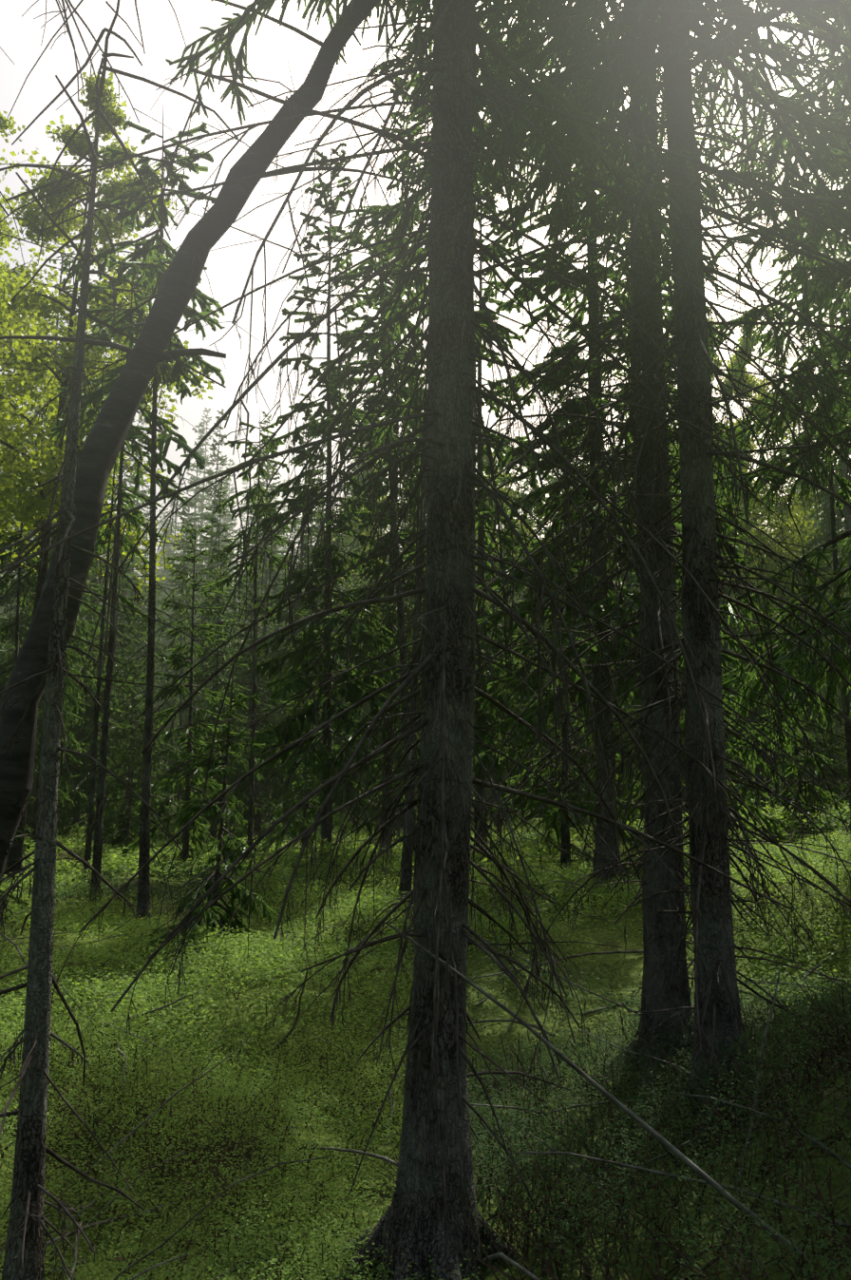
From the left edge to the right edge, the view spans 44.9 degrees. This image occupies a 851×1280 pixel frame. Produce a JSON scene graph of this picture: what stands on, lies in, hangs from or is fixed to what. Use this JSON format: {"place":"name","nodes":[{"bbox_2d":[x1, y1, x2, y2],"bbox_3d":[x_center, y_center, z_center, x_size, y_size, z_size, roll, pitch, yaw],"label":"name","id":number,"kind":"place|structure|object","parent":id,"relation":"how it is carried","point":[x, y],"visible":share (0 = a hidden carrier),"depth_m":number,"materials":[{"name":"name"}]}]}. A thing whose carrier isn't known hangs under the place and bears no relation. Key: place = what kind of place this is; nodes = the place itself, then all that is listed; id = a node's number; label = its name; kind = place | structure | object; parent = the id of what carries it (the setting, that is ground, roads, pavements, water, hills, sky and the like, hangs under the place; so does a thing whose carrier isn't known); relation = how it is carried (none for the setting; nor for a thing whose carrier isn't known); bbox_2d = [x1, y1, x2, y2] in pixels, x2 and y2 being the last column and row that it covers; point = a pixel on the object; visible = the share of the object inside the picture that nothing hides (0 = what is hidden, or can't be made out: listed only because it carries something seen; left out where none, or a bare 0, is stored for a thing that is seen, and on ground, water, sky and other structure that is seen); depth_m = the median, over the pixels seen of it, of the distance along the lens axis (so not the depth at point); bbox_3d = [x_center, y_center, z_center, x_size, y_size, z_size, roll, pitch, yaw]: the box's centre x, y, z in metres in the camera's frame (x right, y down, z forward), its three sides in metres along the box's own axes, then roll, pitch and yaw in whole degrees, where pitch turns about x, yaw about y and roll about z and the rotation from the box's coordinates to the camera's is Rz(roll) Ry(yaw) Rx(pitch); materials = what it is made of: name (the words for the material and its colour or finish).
{"place":"outdoors","nodes":[
{"label":"outdoors","id":0,"kind":"place"},
{"bbox_2d":[0,647,850,1279],"bbox_3d":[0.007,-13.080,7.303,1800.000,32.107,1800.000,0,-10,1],"label":"terrain","id":1,"kind":"structure","parent":0,"point":[604,936],"depth_m":6.23,"materials":[{"name":"green plant"}]},
{"bbox_2d":[0,147,55,522],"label":"tree","id":2,"kind":"object","parent":1,"relation":"on","point":[5,327],"visible":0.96,"depth_m":13.20,"materials":[{"name":"green plant"}]},
{"bbox_2d":[0,449,57,866],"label":"tree","id":3,"kind":"object","parent":1,"relation":"on","point":[8,578],"visible":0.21,"depth_m":17.23,"materials":[{"name":"green plant"}]},
{"bbox_2d":[0,319,70,824],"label":"tree","id":4,"kind":"object","parent":1,"relation":"on","point":[7,610],"depth_m":34.09,"materials":[{"name":"green plant"}]},
{"bbox_2d":[0,227,97,811],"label":"tree","id":5,"kind":"object","parent":1,"relation":"on","point":[11,594],"visible":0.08,"depth_m":24.82,"materials":[{"name":"green plant"}]},
{"bbox_2d":[2,295,101,846],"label":"tree","id":6,"kind":"object","parent":1,"relation":"on","point":[73,717],"visible":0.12,"depth_m":21.85,"materials":[{"name":"green plant"}]},
{"bbox_2d":[0,111,107,575],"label":"tree","id":7,"kind":"object","parent":1,"relation":"on","point":[4,126],"visible":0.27,"depth_m":20.16,"materials":[{"name":"green plant"}]},
{"bbox_2d":[19,324,136,833],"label":"tree","id":8,"kind":"object","parent":1,"relation":"on","point":[73,767],"visible":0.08,"depth_m":27.51,"materials":[{"name":"green plant"}]},
{"bbox_2d":[0,0,172,279],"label":"branches","id":9,"kind":"object","parent":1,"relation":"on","point":[64,10],"visible":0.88,"depth_m":4.11,"materials":[{"name":"green plant"}]},
{"bbox_2d":[31,452,142,827],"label":"tree","id":10,"kind":"object","parent":1,"relation":"on","point":[95,617],"visible":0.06,"depth_m":30.43,"materials":[{"name":"green plant"}]},
{"bbox_2d":[0,71,214,886],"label":"tree","id":11,"kind":"object","parent":1,"relation":"on","point":[36,298],"visible":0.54,"depth_m":16.78,"materials":[{"name":"green plant"}]},
{"bbox_2d":[57,541,160,838],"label":"tree","id":12,"kind":"object","parent":1,"relation":"on","point":[85,739],"visible":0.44,"depth_m":25.87,"materials":[{"name":"green plant"}]},
{"bbox_2d":[57,410,162,873],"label":"tree","id":13,"kind":"object","parent":1,"relation":"on","point":[101,543],"visible":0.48,"depth_m":14.91,"materials":[{"name":"green plant"}]},
{"bbox_2d":[59,593,165,829],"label":"tree","id":14,"kind":"object","parent":1,"relation":"on","point":[65,808],"visible":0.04,"depth_m":31.70,"materials":[{"name":"green plant"}]},
{"bbox_2d":[87,521,142,796],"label":"tree","id":15,"kind":"object","parent":1,"relation":"on","point":[131,645],"depth_m":39.05,"materials":[{"name":"green plant"}]},
{"bbox_2d":[0,0,238,1279],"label":"thin spruce","id":16,"kind":"object","parent":1,"relation":"on","point":[25,1252],"visible":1,"depth_m":3.07,"materials":[{"name":"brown plant"}]},
{"bbox_2d":[48,247,199,904],"bbox_3d":[-3.637,-0.802,12.358,1.706,8.417,1.502,0,-7,10],"label":"tree","id":17,"kind":"object","parent":1,"relation":"on","point":[136,446],"visible":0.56,"depth_m":12.29,"materials":[{"name":"green plant"}]},
{"bbox_2d":[93,711,157,858],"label":"tree","id":18,"kind":"object","parent":1,"relation":"on","point":[124,836],"visible":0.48,"depth_m":20.94,"materials":[{"name":"green plant"}]},
{"bbox_2d":[79,662,172,848],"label":"tree","id":19,"kind":"object","parent":1,"relation":"on","point":[124,811],"visible":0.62,"depth_m":24.08,"materials":[{"name":"green plant"}]},
{"bbox_2d":[88,418,170,801],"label":"tree","id":20,"kind":"object","parent":1,"relation":"on","point":[129,594],"visible":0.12,"depth_m":44.45,"materials":[{"name":"green plant"}]},
{"bbox_2d":[107,405,156,657],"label":"tree","id":21,"kind":"object","parent":1,"relation":"on","point":[141,492],"visible":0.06,"depth_m":60.28,"materials":[{"name":"green plant"}]},
{"bbox_2d":[102,620,175,830],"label":"tree","id":22,"kind":"object","parent":1,"relation":"on","point":[139,686],"visible":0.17,"depth_m":29.24,"materials":[{"name":"green plant"}]},
{"bbox_2d":[66,106,225,924],"bbox_3d":[-3.041,-1.418,10.796,1.711,9.352,1.759,3,-10,-15],"label":"tree","id":23,"kind":"object","parent":1,"relation":"on","point":[132,326],"visible":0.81,"depth_m":11.03,"materials":[{"name":"green plant"}]},
{"bbox_2d":[119,573,171,783],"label":"tree","id":24,"kind":"object","parent":1,"relation":"on","point":[143,650],"visible":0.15,"depth_m":36.11,"materials":[{"name":"green plant"}]},
{"bbox_2d":[127,495,171,764],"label":"tree","id":25,"kind":"object","parent":1,"relation":"on","point":[157,576],"visible":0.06,"depth_m":55.61,"materials":[{"name":"green plant"}]},
{"bbox_2d":[147,521,176,730],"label":"tree","id":26,"kind":"object","parent":1,"relation":"on","point":[168,554],"visible":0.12,"depth_m":69.40,"materials":[{"name":"green plant"}]},
{"bbox_2d":[154,475,187,718],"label":"tree","id":27,"kind":"object","parent":1,"relation":"on","point":[175,526],"visible":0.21,"depth_m":82.53,"materials":[{"name":"green plant"}]},
{"bbox_2d":[140,496,203,816],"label":"tree","id":28,"kind":"object","parent":1,"relation":"on","point":[176,724],"visible":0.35,"depth_m":41.41,"materials":[{"name":"green plant"}]},
{"bbox_2d":[154,539,200,821],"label":"tree","id":29,"kind":"object","parent":1,"relation":"on","point":[180,600],"visible":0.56,"depth_m":31.92,"materials":[{"name":"green plant"}]},
{"bbox_2d":[110,520,248,866],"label":"tree","id":30,"kind":"object","parent":1,"relation":"on","point":[177,661],"visible":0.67,"depth_m":18.80,"materials":[{"name":"green plant"}]},
{"bbox_2d":[159,498,210,750],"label":"tree","id":31,"kind":"object","parent":1,"relation":"on","point":[184,622],"visible":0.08,"depth_m":59.68,"materials":[{"name":"green plant"}]},
{"bbox_2d":[155,421,217,708],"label":"tree","id":32,"kind":"object","parent":1,"relation":"on","point":[197,497],"visible":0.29,"depth_m":64.37,"materials":[{"name":"green plant"}]},
{"bbox_2d":[165,407,219,700],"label":"tree","id":33,"kind":"object","parent":1,"relation":"on","point":[206,464],"visible":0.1,"depth_m":81.96,"materials":[{"name":"green plant"}]},
{"bbox_2d":[163,409,230,800],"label":"tree","id":34,"kind":"object","parent":1,"relation":"on","point":[207,490],"visible":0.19,"depth_m":47.08,"materials":[{"name":"green plant"}]},
{"bbox_2d":[140,667,276,955],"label":"tree","id":35,"kind":"object","parent":1,"relation":"on","point":[194,808],"visible":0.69,"depth_m":8.79,"materials":[{"name":"green plant"}]},
{"bbox_2d":[169,483,250,827],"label":"tree","id":36,"kind":"object","parent":1,"relation":"on","point":[217,550],"visible":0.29,"depth_m":28.60,"materials":[{"name":"green plant"}]},
{"bbox_2d":[164,559,265,842],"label":"tree","id":37,"kind":"object","parent":1,"relation":"on","point":[214,708],"visible":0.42,"depth_m":23.18,"materials":[{"name":"green plant"}]},
{"bbox_2d":[0,0,431,879],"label":"tree","id":38,"kind":"object","parent":1,"relation":"on","point":[103,445],"visible":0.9,"depth_m":3.96,"materials":[{"name":"brown plant"}]},
{"bbox_2d":[193,568,242,828],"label":"tree","id":39,"kind":"object","parent":1,"relation":"on","point":[209,618],"visible":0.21,"depth_m":26.27,"materials":[{"name":"green plant"}]},
{"bbox_2d":[205,474,244,691],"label":"tree","id":40,"kind":"object","parent":1,"relation":"on","point":[226,518],"visible":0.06,"depth_m":76.58,"materials":[{"name":"green plant"}]},
{"bbox_2d":[207,458,243,687],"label":"tree","id":41,"kind":"object","parent":1,"relation":"on","point":[230,491],"visible":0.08,"depth_m":89.70,"materials":[{"name":"green plant"}]},
{"bbox_2d":[181,539,281,821],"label":"tree","id":42,"kind":"object","parent":1,"relation":"on","point":[233,556],"visible":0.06,"depth_m":36.69,"materials":[{"name":"green plant"}]},
{"bbox_2d":[209,417,290,865],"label":"tree","id":43,"kind":"object","parent":1,"relation":"on","point":[257,490],"visible":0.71,"depth_m":17.75,"materials":[{"name":"green plant"}]},
{"bbox_2d":[218,570,282,825],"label":"tree","id":44,"kind":"object","parent":1,"relation":"on","point":[231,781],"visible":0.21,"depth_m":30.51,"materials":[{"name":"green plant"}]},
{"bbox_2d":[218,615,283,827],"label":"tree","id":45,"kind":"object","parent":1,"relation":"on","point":[267,785],"visible":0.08,"depth_m":31.93,"materials":[{"name":"green plant"}]},
{"bbox_2d":[206,582,302,839],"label":"tree","id":46,"kind":"object","parent":1,"relation":"on","point":[246,785],"visible":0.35,"depth_m":24.86,"materials":[{"name":"green plant"}]},
{"bbox_2d":[232,434,286,707],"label":"tree","id":47,"kind":"object","parent":1,"relation":"on","point":[259,520],"visible":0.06,"depth_m":51.09,"materials":[{"name":"green plant"}]},
{"bbox_2d":[234,411,297,818],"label":"tree","id":48,"kind":"object","parent":1,"relation":"on","point":[265,571],"visible":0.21,"depth_m":41.53,"materials":[{"name":"green plant"}]},
{"bbox_2d":[231,393,343,838],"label":"tree","id":49,"kind":"object","parent":1,"relation":"on","point":[303,556],"visible":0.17,"depth_m":27.33,"materials":[{"name":"green plant"}]},
{"bbox_2d":[257,611,346,854],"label":"tree","id":50,"kind":"object","parent":1,"relation":"on","point":[299,828],"visible":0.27,"depth_m":19.31,"materials":[{"name":"green plant"}]},
{"bbox_2d":[255,628,351,852],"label":"tree","id":51,"kind":"object","parent":1,"relation":"on","point":[334,747],"visible":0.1,"depth_m":20.90,"materials":[{"name":"green plant"}]},
{"bbox_2d":[248,142,402,856],"bbox_3d":[-1.310,-2.225,14.576,2.141,11.116,2.768,10,-14,-41],"label":"tree","id":52,"kind":"object","parent":1,"relation":"on","point":[299,719],"visible":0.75,"depth_m":14.22,"materials":[{"name":"green plant"}]},
{"bbox_2d":[271,488,382,830],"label":"tree","id":53,"kind":"object","parent":1,"relation":"on","point":[349,736],"visible":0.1,"depth_m":28.68,"materials":[{"name":"green plant"}]},
{"bbox_2d":[289,432,411,819],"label":"tree","id":54,"kind":"object","parent":1,"relation":"on","point":[364,532],"visible":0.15,"depth_m":37.95,"materials":[{"name":"green plant"}]},
{"bbox_2d":[338,551,381,821],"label":"tree","id":55,"kind":"object","parent":1,"relation":"on","point":[366,709],"visible":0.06,"depth_m":32.73,"materials":[{"name":"green plant"}]},
{"bbox_2d":[337,381,383,813],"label":"tree","id":56,"kind":"object","parent":1,"relation":"on","point":[349,493],"visible":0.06,"depth_m":42.92,"materials":[{"name":"green plant"}]},
{"bbox_2d":[306,208,429,870],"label":"tree","id":57,"kind":"object","parent":1,"relation":"on","point":[392,342],"visible":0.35,"depth_m":13.65,"materials":[{"name":"green plant"}]},
{"bbox_2d":[313,54,430,860],"bbox_3d":[-0.519,-3.500,17.970,2.530,15.351,3.036,1,-12,-1],"label":"tree","id":58,"kind":"object","parent":1,"relation":"on","point":[361,590],"visible":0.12,"depth_m":17.43,"materials":[{"name":"green plant"}]},
{"bbox_2d":[354,362,427,812],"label":"tree","id":59,"kind":"object","parent":1,"relation":"on","point":[407,528],"visible":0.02,"depth_m":19.54,"materials":[{"name":"green plant"}]},
{"bbox_2d":[361,442,424,829],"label":"tree","id":60,"kind":"object","parent":1,"relation":"on","point":[396,752],"visible":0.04,"depth_m":22.02,"materials":[{"name":"green plant"}]},
{"bbox_2d":[0,0,850,1279],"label":"spruce","id":61,"kind":"object","parent":1,"relation":"on","point":[416,1220],"visible":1,"depth_m":3.76,"materials":[{"name":"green plant"}]},
{"bbox_2d":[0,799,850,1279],"bbox_3d":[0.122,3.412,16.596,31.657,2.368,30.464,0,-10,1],"label":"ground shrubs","id":62,"kind":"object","parent":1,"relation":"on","point":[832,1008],"visible":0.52,"depth_m":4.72,"materials":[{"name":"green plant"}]},
{"bbox_2d":[0,793,850,1279],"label":"fallen branches","id":63,"kind":"object","parent":1,"relation":"on","point":[697,1170],"visible":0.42,"depth_m":4.35,"materials":[{"name":"brown wood"}]},
{"bbox_2d":[368,69,525,918],"bbox_3d":[0.168,-1.864,10.560,1.579,10.018,1.669,3,-12,-6],"label":"tree","id":64,"kind":"object","parent":1,"relation":"on","point":[407,872],"visible":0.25,"depth_m":10.72,"materials":[{"name":"green plant"}]},
{"bbox_2d":[133,849,782,889],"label":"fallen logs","id":65,"kind":"object","parent":1,"relation":"on","point":[635,861],"visible":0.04,"depth_m":10.93,"materials":[{"name":"brown wood"}]},
{"bbox_2d":[384,148,583,854],"bbox_3d":[0.948,-2.326,16.466,3.169,12.351,2.759,5,-10,-22],"label":"tree","id":66,"kind":"object","parent":1,"relation":"on","point":[499,673],"visible":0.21,"depth_m":16.09,"materials":[{"name":"green plant"}]},
{"bbox_2d":[475,460,522,836],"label":"tree","id":67,"kind":"object","parent":1,"relation":"on","point":[491,502],"visible":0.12,"depth_m":21.97,"materials":[{"name":"green plant"}]},
{"bbox_2d":[475,454,558,802],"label":"tree","id":68,"kind":"object","parent":1,"relation":"on","point":[486,458],"visible":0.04,"depth_m":36.37,"materials":[{"name":"green plant"}]},
{"bbox_2d":[499,466,554,815],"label":"tree","id":69,"kind":"object","parent":1,"relation":"on","point":[523,493],"visible":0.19,"depth_m":32.45,"materials":[{"name":"green plant"}]},
{"bbox_2d":[540,313,592,792],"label":"tree","id":70,"kind":"object","parent":1,"relation":"on","point":[568,392],"visible":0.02,"depth_m":47.07,"materials":[{"name":"green plant"}]},
{"bbox_2d":[473,421,688,877],"bbox_3d":[1.809,0.144,13.198,2.529,6.519,2.765,8,-12,-32],"label":"tree","id":71,"kind":"object","parent":1,"relation":"on","point":[563,832],"visible":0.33,"depth_m":12.87,"materials":[{"name":"green plant"}]},
{"bbox_2d":[331,0,850,1100],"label":"spruce","id":72,"kind":"object","parent":1,"relation":"on","point":[659,950],"visible":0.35,"depth_m":5.67,"materials":[{"name":"green plant"}]},
{"bbox_2d":[554,572,643,839],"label":"tree","id":73,"kind":"object","parent":1,"relation":"on","point":[624,795],"visible":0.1,"depth_m":18.40,"materials":[{"name":"green plant"}]},
{"bbox_2d":[363,0,850,1146],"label":"spruce","id":74,"kind":"object","parent":1,"relation":"on","point":[717,1011],"visible":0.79,"depth_m":4.77,"materials":[{"name":"green plant"}]},
{"bbox_2d":[475,2,745,884],"bbox_3d":[1.925,-4.265,12.004,3.129,14.583,2.629,-6,-14,29],"label":"tree","id":75,"kind":"object","parent":1,"relation":"on","point":[528,501],"visible":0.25,"depth_m":11.31,"materials":[{"name":"green plant"}]},
{"bbox_2d":[579,227,674,820],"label":"tree","id":76,"kind":"object","parent":1,"relation":"on","point":[606,334],"visible":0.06,"depth_m":15.77,"materials":[{"name":"green plant"}]},
{"bbox_2d":[580,281,688,825],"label":"tree","id":77,"kind":"object","parent":1,"relation":"on","point":[634,573],"visible":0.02,"depth_m":22.04,"materials":[{"name":"green plant"}]},
{"bbox_2d":[608,426,688,814],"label":"tree","id":78,"kind":"object","parent":1,"relation":"on","point":[678,510],"visible":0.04,"depth_m":19.84,"materials":[{"name":"green plant"}]},
{"bbox_2d":[667,362,748,777],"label":"tree","id":79,"kind":"object","parent":1,"relation":"on","point":[718,431],"visible":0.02,"depth_m":16.88,"materials":[{"name":"green plant"}]},
{"bbox_2d":[621,382,802,848],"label":"tree","id":80,"kind":"object","parent":1,"relation":"on","point":[763,817],"visible":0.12,"depth_m":12.70,"materials":[{"name":"green plant"}]},
{"bbox_2d":[614,306,810,639],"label":"tree","id":81,"kind":"object","parent":1,"relation":"on","point":[759,526],"visible":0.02,"depth_m":37.84,"materials":[{"name":"green plant"}]},
{"bbox_2d":[713,444,759,786],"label":"tree","id":82,"kind":"object","parent":1,"relation":"on","point":[733,530],"visible":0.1,"depth_m":25.09,"materials":[{"name":"green plant"}]},
{"bbox_2d":[630,2,850,888],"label":"spruce","id":83,"kind":"object","parent":1,"relation":"on","point":[780,658],"visible":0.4,"depth_m":7.05,"materials":[{"name":"green plant"}]},
{"bbox_2d":[715,496,773,803],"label":"tree","id":84,"kind":"object","parent":1,"relation":"on","point":[733,665],"visible":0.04,"depth_m":30.96,"materials":[{"name":"green plant"}]},
{"bbox_2d":[718,433,807,803],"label":"tree","id":85,"kind":"object","parent":1,"relation":"on","point":[752,716],"visible":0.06,"depth_m":27.91,"materials":[{"name":"green plant"}]},
{"bbox_2d":[681,317,849,802],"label":"tree","id":86,"kind":"object","parent":1,"relation":"on","point":[771,566],"visible":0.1,"depth_m":33.40,"materials":[{"name":"green plant"}]},
{"bbox_2d":[739,678,817,813],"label":"tree","id":87,"kind":"object","parent":1,"relation":"on","point":[786,763],"visible":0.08,"depth_m":21.44,"materials":[{"name":"green plant"}]},
{"bbox_2d":[745,336,835,802],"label":"tree","id":88,"kind":"object","parent":1,"relation":"on","point":[801,552],"visible":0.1,"depth_m":36.11,"materials":[{"name":"green plant"}]},
{"bbox_2d":[756,648,846,835],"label":"tree","id":89,"kind":"object","parent":1,"relation":"on","point":[825,794],"visible":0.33,"depth_m":13.89,"materials":[{"name":"green plant"}]},
{"bbox_2d":[754,195,850,819],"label":"tree","id":90,"kind":"object","parent":1,"relation":"on","point":[843,492],"visible":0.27,"depth_m":9.65,"materials":[{"name":"green plant"}]},
{"bbox_2d":[767,689,849,805],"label":"tree","id":91,"kind":"object","parent":1,"relation":"on","point":[825,769],"visible":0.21,"depth_m":23.51,"materials":[{"name":"green plant"}]},
{"bbox_2d":[773,368,846,733],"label":"tree","id":92,"kind":"object","parent":1,"relation":"on","point":[815,526],"visible":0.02,"depth_m":53.59,"materials":[{"name":"green plant"}]},
{"bbox_2d":[778,661,849,818],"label":"tree","id":93,"kind":"object","parent":1,"relation":"on","point":[818,743],"visible":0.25,"depth_m":18.14,"materials":[{"name":"green plant"}]},
{"bbox_2d":[792,170,850,745],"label":"tree","id":94,"kind":"object","parent":1,"relation":"on","point":[825,524],"visible":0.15,"depth_m":33.47,"materials":[{"name":"green plant"}]},
{"bbox_2d":[797,493,850,784],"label":"tree","id":95,"kind":"object","parent":1,"relation":"on","point":[815,519],"visible":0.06,"depth_m":44.07,"materials":[{"name":"green plant"}]},
{"bbox_2d":[802,634,847,796],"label":"tree","id":96,"kind":"object","parent":1,"relation":"on","point":[841,732],"visible":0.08,"depth_m":40.22,"materials":[{"name":"green plant"}]},
{"bbox_2d":[819,216,850,746],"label":"tree","id":97,"kind":"object","parent":1,"relation":"on","point":[837,321],"depth_m":36.43,"materials":[{"name":"green plant"}]},
{"bbox_2d":[0,0,850,648],"label":"sky","id":98,"kind":"structure","parent":0,"point":[269,52],"materials":[{"name":"white"}]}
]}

